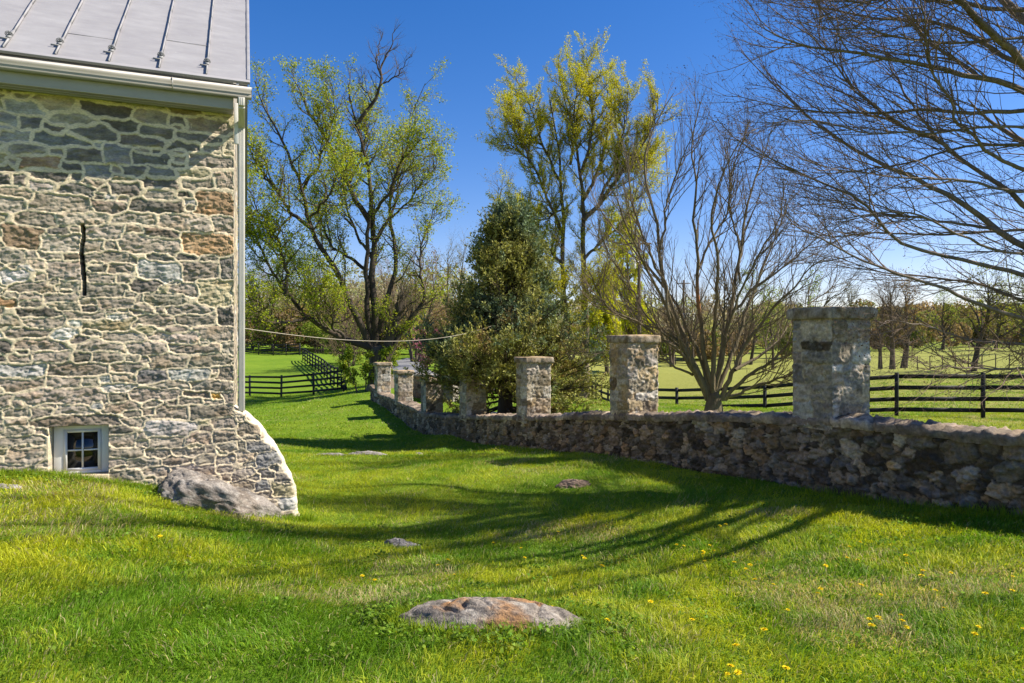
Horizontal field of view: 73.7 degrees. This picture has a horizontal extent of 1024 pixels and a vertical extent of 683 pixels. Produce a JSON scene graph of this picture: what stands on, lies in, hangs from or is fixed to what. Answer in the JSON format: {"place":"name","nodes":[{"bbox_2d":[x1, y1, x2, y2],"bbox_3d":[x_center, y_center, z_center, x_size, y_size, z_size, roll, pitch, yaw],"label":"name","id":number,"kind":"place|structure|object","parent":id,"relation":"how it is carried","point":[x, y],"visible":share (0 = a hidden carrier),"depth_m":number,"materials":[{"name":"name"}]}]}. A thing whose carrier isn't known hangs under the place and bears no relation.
{"place":"outdoors","nodes":[
{"label":"outdoors","id":0,"kind":"place"},
{"bbox_2d":[392,357,435,376],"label":"driveway","id":1,"kind":"structure","parent":0,"point":[404,362],"depth_m":58.68,"materials":[{"name":"grey asphalt"}]},
{"bbox_2d":[0,322,1023,682],"bbox_3d":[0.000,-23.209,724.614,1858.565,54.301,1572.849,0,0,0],"label":"lawn","id":2,"kind":"structure","parent":0,"point":[294,364],"depth_m":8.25,"materials":[{"name":"green plant"}]},
{"bbox_2d":[0,483,21,488],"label":"stone","id":3,"kind":"object","parent":2,"relation":"on","point":[3,485],"visible":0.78,"depth_m":6.68,"materials":[{"name":"grey stone"}]},
{"bbox_2d":[0,0,299,519],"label":"stone house","id":4,"kind":"structure","parent":2,"relation":"on","point":[123,162],"depth_m":7.61,"materials":[{"name":"stone"}]},
{"bbox_2d":[54,425,108,479],"bbox_3d":[-4.730,1.243,7.483,0.570,0.644,0.180,0,0,-21],"label":"window","id":5,"kind":"structure","parent":4,"relation":"in","point":[81,448],"depth_m":7.55,"materials":[{"name":"white paint"}]},
{"bbox_2d":[157,468,281,519],"bbox_3d":[-3.281,1.904,7.789,1.360,0.937,0.876,0,0,-19],"label":"rock outcrop","id":6,"kind":"object","parent":2,"relation":"on","point":[195,488],"visible":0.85,"depth_m":7.42,"materials":[{"name":"grey stone"}]},
{"bbox_2d":[245,256,280,348],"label":"deciduous tree","id":7,"kind":"object","parent":2,"relation":"on","point":[255,297],"visible":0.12,"depth_m":93.98,"materials":[{"name":"green plant"}]},
{"bbox_2d":[237,343,299,355],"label":"board fence","id":8,"kind":"object","parent":2,"relation":"on","point":[273,348],"visible":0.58,"depth_m":81.30,"materials":[{"name":"black paint"}]},
{"bbox_2d":[246,245,305,348],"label":"deciduous tree","id":9,"kind":"object","parent":2,"relation":"on","point":[270,282],"visible":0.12,"depth_m":99.65,"materials":[{"name":"green plant"}]},
{"bbox_2d":[267,248,315,351],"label":"deciduous tree","id":10,"kind":"object","parent":2,"relation":"on","point":[284,303],"visible":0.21,"depth_m":91.66,"materials":[{"name":"green plant"}]},
{"bbox_2d":[245,370,344,396],"bbox_3d":[-14.736,2.760,43.360,10.515,2.256,0.409,0,0,26],"label":"board fence","id":11,"kind":"object","parent":2,"relation":"on","point":[313,385],"visible":0.64,"depth_m":42.89,"materials":[{"name":"black paint"}]},
{"bbox_2d":[295,313,333,352],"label":"leafy shrub","id":12,"kind":"object","parent":2,"relation":"on","point":[315,331],"visible":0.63,"depth_m":83.36,"materials":[{"name":"green plant"}]},
{"bbox_2d":[302,347,346,390],"bbox_3d":[-15.923,2.021,56.649,0.366,2.791,33.172,0,0,-21],"label":"board fence","id":13,"kind":"object","parent":2,"relation":"on","point":[323,364],"visible":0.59,"depth_m":54.47,"materials":[{"name":"black paint"}]},
{"bbox_2d":[294,228,359,353],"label":"deciduous tree","id":14,"kind":"object","parent":2,"relation":"on","point":[321,346],"visible":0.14,"depth_m":84.02,"materials":[{"name":"green plant"}]},
{"bbox_2d":[317,453,346,455],"bbox_3d":[-3.801,2.478,14.309,0.816,0.332,0.413,0,0,0],"label":"stone","id":15,"kind":"object","parent":2,"relation":"on","point":[331,454],"visible":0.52,"depth_m":14.18,"materials":[{"name":"grey stone"}]},
{"bbox_2d":[319,319,366,362],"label":"leafy shrub","id":16,"kind":"object","parent":2,"relation":"on","point":[335,345],"visible":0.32,"depth_m":65.90,"materials":[{"name":"green plant"}]},
{"bbox_2d":[312,269,387,366],"bbox_3d":[-15.067,-2.272,62.289,7.710,9.761,6.870,0,0,45],"label":"deciduous tree","id":17,"kind":"object","parent":2,"relation":"on","point":[345,324],"visible":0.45,"depth_m":61.69,"materials":[{"name":"green plant"}]},
{"bbox_2d":[237,20,468,390],"bbox_3d":[-8.388,-7.353,36.271,11.960,20.711,11.826,0,0,0],"label":"deciduous tree","id":18,"kind":"object","parent":2,"relation":"on","point":[372,332],"visible":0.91,"depth_m":35.66,"materials":[{"name":"green plant"}]},
{"bbox_2d":[349,451,385,454],"bbox_3d":[-3.179,2.548,14.907,0.963,0.347,0.501,0,0,0],"label":"stone","id":19,"kind":"object","parent":2,"relation":"on","point":[367,452],"visible":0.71,"depth_m":14.75,"materials":[{"name":"grey stone"}]},
{"bbox_2d":[335,343,400,392],"bbox_3d":[-7.540,1.513,35.926,3.320,2.889,1.543,0,0,0],"label":"leafy bush","id":20,"kind":"object","parent":2,"relation":"on","point":[366,367],"visible":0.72,"depth_m":35.80,"materials":[{"name":"green plant"}]},
{"bbox_2d":[356,256,414,353],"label":"deciduous tree","id":21,"kind":"object","parent":2,"relation":"on","point":[387,284],"visible":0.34,"depth_m":84.51,"materials":[{"name":"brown plant"}]},
{"bbox_2d":[382,538,418,547],"bbox_3d":[-1.069,2.110,6.751,0.470,0.318,0.301,0,0,25],"label":"stone","id":22,"kind":"object","parent":2,"relation":"on","point":[397,541],"visible":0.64,"depth_m":6.71,"materials":[{"name":"grey stone"}]},
{"bbox_2d":[378,242,453,361],"bbox_3d":[-8.782,-3.666,64.235,8.017,11.924,6.534,0,0,0],"label":"deciduous tree","id":23,"kind":"object","parent":2,"relation":"on","point":[429,313],"visible":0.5,"depth_m":63.90,"materials":[{"name":"brown plant"}]},
{"bbox_2d":[412,327,439,373],"bbox_3d":[-6.338,0.840,49.833,2.139,3.945,2.053,0,0,-13],"label":"flowering shrub","id":24,"kind":"object","parent":2,"relation":"on","point":[418,348],"visible":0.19,"depth_m":49.66,"materials":[{"name":"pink plant"}]},
{"bbox_2d":[413,374,458,401],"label":"stone wall","id":25,"kind":"structure","parent":2,"relation":"on","point":[416,388],"depth_m":31.16,"materials":[{"name":"grey stone"}]},
{"bbox_2d":[426,217,480,329],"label":"deciduous tree","id":26,"kind":"object","parent":2,"relation":"on","point":[449,273],"visible":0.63,"depth_m":72.33,"materials":[{"name":"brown plant"}]},
{"bbox_2d":[447,147,521,338],"bbox_3d":[-2.372,-6.745,58.248,6.833,18.910,6.514,0,0,29],"label":"deciduous tree","id":27,"kind":"object","parent":2,"relation":"on","point":[482,212],"visible":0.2,"depth_m":57.97,"materials":[{"name":"green plant"}]},
{"bbox_2d":[399,597,582,636],"bbox_3d":[-0.110,1.677,3.923,1.269,0.438,0.537,0,0,0],"label":"boulder","id":28,"kind":"object","parent":2,"relation":"on","point":[516,611],"visible":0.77,"depth_m":3.81,"materials":[{"name":"grey stone"}]},
{"bbox_2d":[403,194,611,413],"bbox_3d":[0.050,-0.667,21.072,6.325,7.669,7.319,0,0,-26],"label":"evergreen tree","id":29,"kind":"object","parent":2,"relation":"on","point":[509,250],"visible":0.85,"depth_m":20.06,"materials":[{"name":"green plant"}]},
{"bbox_2d":[237,325,492,341],"bbox_3d":[-1.996,-0.301,15.014,0.011,0.603,12.240,0,0,16],"label":"overhead cable","id":30,"kind":"object","parent":29,"relation":"attached to","point":[343,339],"visible":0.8,"depth_m":11.55,"materials":[{"name":"black metal"}]},
{"bbox_2d":[0,470,1023,660],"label":"lawn weeds","id":31,"kind":"object","parent":2,"relation":"on","point":[500,636],"visible":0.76,"depth_m":4.09,"materials":[{"name":"green plant"}]},
{"bbox_2d":[555,479,590,488],"bbox_3d":[0.866,2.128,9.739,0.526,0.322,0.409,0,0,0],"label":"stone","id":32,"kind":"object","parent":2,"relation":"on","point":[567,483],"visible":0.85,"depth_m":9.69,"materials":[{"name":"grey stone"}]},
{"bbox_2d":[474,25,683,397],"bbox_3d":[3.962,-7.703,41.938,13.054,23.432,7.365,0,0,0],"label":"deciduous tree","id":33,"kind":"object","parent":2,"relation":"on","point":[583,84],"visible":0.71,"depth_m":41.32,"materials":[{"name":"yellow plant"}]},
{"bbox_2d":[591,381,609,400],"bbox_3d":[5.101,3.219,40.803,0.263,1.862,14.508,0,0,0],"label":"board fence","id":34,"kind":"object","parent":2,"relation":"on","point":[605,393],"visible":0.13,"depth_m":38.31,"materials":[{"name":"black paint"}]},
{"bbox_2d":[581,278,622,373],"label":"willow tree","id":35,"kind":"object","parent":2,"relation":"on","point":[605,319],"visible":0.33,"depth_m":57.38,"materials":[{"name":"green plant"}]},
{"bbox_2d":[245,263,974,348],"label":"woodland","id":36,"kind":"object","parent":2,"relation":"on","point":[362,284],"visible":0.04,"depth_m":141.22,"materials":[{"name":"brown plant"}]},
{"bbox_2d":[609,212,656,334],"bbox_3d":[10.620,-4.328,61.620,4.792,14.814,4.360,0,0,45],"label":"willow tree","id":37,"kind":"object","parent":2,"relation":"on","point":[627,322],"visible":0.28,"depth_m":61.11,"materials":[{"name":"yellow plant"}]},
{"bbox_2d":[245,294,1023,359],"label":"undergrowth","id":38,"kind":"object","parent":2,"relation":"on","point":[283,338],"visible":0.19,"depth_m":100.31,"materials":[{"name":"green plant"}]},
{"bbox_2d":[629,239,649,333],"bbox_3d":[10.428,-2.530,55.900,2.000,12.019,0.540,0,0,0],"label":"utility pole","id":39,"kind":"object","parent":2,"relation":"on","point":[638,316],"visible":0.36,"depth_m":55.88,"materials":[{"name":"brown wood"}]},
{"bbox_2d":[256,270,622,280],"bbox_3d":[-8.470,-5.703,58.000,36.420,1.115,0.032,0,0,6],"label":"power line","id":40,"kind":"object","parent":39,"relation":"attached to","point":[412,280],"visible":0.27,"depth_m":57.98,"materials":[{"name":"black metal"}]},
{"bbox_2d":[654,295,685,366],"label":"deciduous tree","id":41,"kind":"object","parent":2,"relation":"on","point":[672,357],"visible":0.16,"depth_m":81.39,"materials":[{"name":"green plant"}]},
{"bbox_2d":[659,353,685,364],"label":"board fence","id":42,"kind":"object","parent":2,"relation":"on","point":[675,359],"visible":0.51,"depth_m":93.91,"materials":[{"name":"brown wood"}]},
{"bbox_2d":[678,280,690,359],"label":"utility pole","id":43,"kind":"object","parent":2,"relation":"on","point":[683,303],"visible":0.16,"depth_m":99.89,"materials":[{"name":"brown wood"}]},
{"bbox_2d":[369,306,1023,515],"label":"garden wall","id":44,"kind":"structure","parent":2,"relation":"on","point":[830,432],"depth_m":8.61,"materials":[{"name":"stone"}]},
{"bbox_2d":[682,274,723,355],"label":"deciduous tree","id":45,"kind":"object","parent":2,"relation":"on","point":[702,308],"visible":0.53,"depth_m":83.74,"materials":[{"name":"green plant"}]},
{"bbox_2d":[547,59,883,411],"bbox_3d":[4.077,-1.667,13.390,7.004,8.067,4.376,0,0,0],"label":"bare tree","id":46,"kind":"object","parent":2,"relation":"on","point":[710,384],"visible":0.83,"depth_m":13.38,"materials":[{"name":"brown plant"}]},
{"bbox_2d":[703,254,746,341],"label":"deciduous tree","id":47,"kind":"object","parent":2,"relation":"on","point":[724,307],"visible":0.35,"depth_m":89.73,"materials":[{"name":"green plant"}]},
{"bbox_2d":[734,669,741,677],"bbox_3d":[1.029,1.533,3.109,0.036,0.068,0.033,0,0,-38],"label":"dandelion","id":48,"kind":"object","parent":2,"relation":"on","point":[737,671],"visible":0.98,"depth_m":3.11,"materials":[{"name":"yellow plant"}]},
{"bbox_2d":[729,303,765,369],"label":"deciduous tree","id":49,"kind":"object","parent":2,"relation":"on","point":[740,345],"visible":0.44,"depth_m":77.30,"materials":[{"name":"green plant"}]},
{"bbox_2d":[731,265,769,364],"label":"deciduous tree","id":50,"kind":"object","parent":2,"relation":"on","point":[753,344],"visible":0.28,"depth_m":87.66,"materials":[{"name":"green plant"}]},
{"bbox_2d":[754,279,783,368],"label":"deciduous tree","id":51,"kind":"object","parent":2,"relation":"on","point":[768,321],"visible":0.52,"depth_m":79.87,"materials":[{"name":"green plant"}]},
{"bbox_2d":[788,265,823,321],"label":"deciduous tree","id":52,"kind":"object","parent":2,"relation":"on","point":[815,277],"visible":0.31,"depth_m":91.95,"materials":[{"name":"brown plant"}]},
{"bbox_2d":[613,0,1023,437],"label":"bare tree","id":53,"kind":"object","parent":2,"relation":"on","point":[1016,13],"visible":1,"depth_m":8.14,"materials":[{"name":"brown plant"}]},
{"bbox_2d":[658,372,1023,417],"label":"board fence","id":54,"kind":"object","parent":2,"relation":"on","point":[897,387],"visible":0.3,"depth_m":21.32,"materials":[{"name":"black paint"}]},
{"bbox_2d":[835,278,877,327],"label":"deciduous tree","id":55,"kind":"object","parent":2,"relation":"on","point":[850,304],"visible":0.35,"depth_m":104.76,"materials":[{"name":"brown plant"}]},
{"bbox_2d":[868,281,903,368],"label":"deciduous tree","id":56,"kind":"object","parent":2,"relation":"on","point":[877,345],"visible":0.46,"depth_m":61.87,"materials":[{"name":"brown plant"}]},
{"bbox_2d":[869,276,916,368],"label":"deciduous tree","id":57,"kind":"object","parent":2,"relation":"on","point":[892,326],"visible":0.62,"depth_m":59.08,"materials":[{"name":"brown plant"}]},
{"bbox_2d":[886,267,928,367],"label":"deciduous tree","id":58,"kind":"object","parent":2,"relation":"on","point":[904,346],"visible":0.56,"depth_m":61.77,"materials":[{"name":"brown plant"}]},
{"bbox_2d":[928,284,960,349],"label":"deciduous tree","id":59,"kind":"object","parent":2,"relation":"on","point":[947,318],"visible":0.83,"depth_m":119.75,"materials":[{"name":"brown plant"}]},
{"bbox_2d":[880,353,1023,369],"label":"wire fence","id":60,"kind":"object","parent":2,"relation":"on","point":[955,363],"visible":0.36,"depth_m":55.95,"materials":[{"name":"brown wood"}]},
{"bbox_2d":[952,259,1023,371],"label":"deciduous tree","id":61,"kind":"object","parent":2,"relation":"on","point":[986,321],"visible":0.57,"depth_m":49.42,"materials":[{"name":"brown plant"}]},
{"bbox_2d":[976,279,1020,349],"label":"deciduous tree","id":62,"kind":"object","parent":2,"relation":"on","point":[1000,324],"visible":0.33,"depth_m":109.57,"materials":[{"name":"brown plant"}]},
{"bbox_2d":[1005,273,1023,336],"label":"deciduous tree","id":63,"kind":"object","parent":2,"relation":"on","point":[1020,309],"visible":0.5,"depth_m":95.75,"materials":[{"name":"brown plant"}]},
{"bbox_2d":[245,0,1023,319],"label":"sky","id":64,"kind":"structure","parent":0,"point":[664,33],"materials":[{"name":"blue"}]}
]}

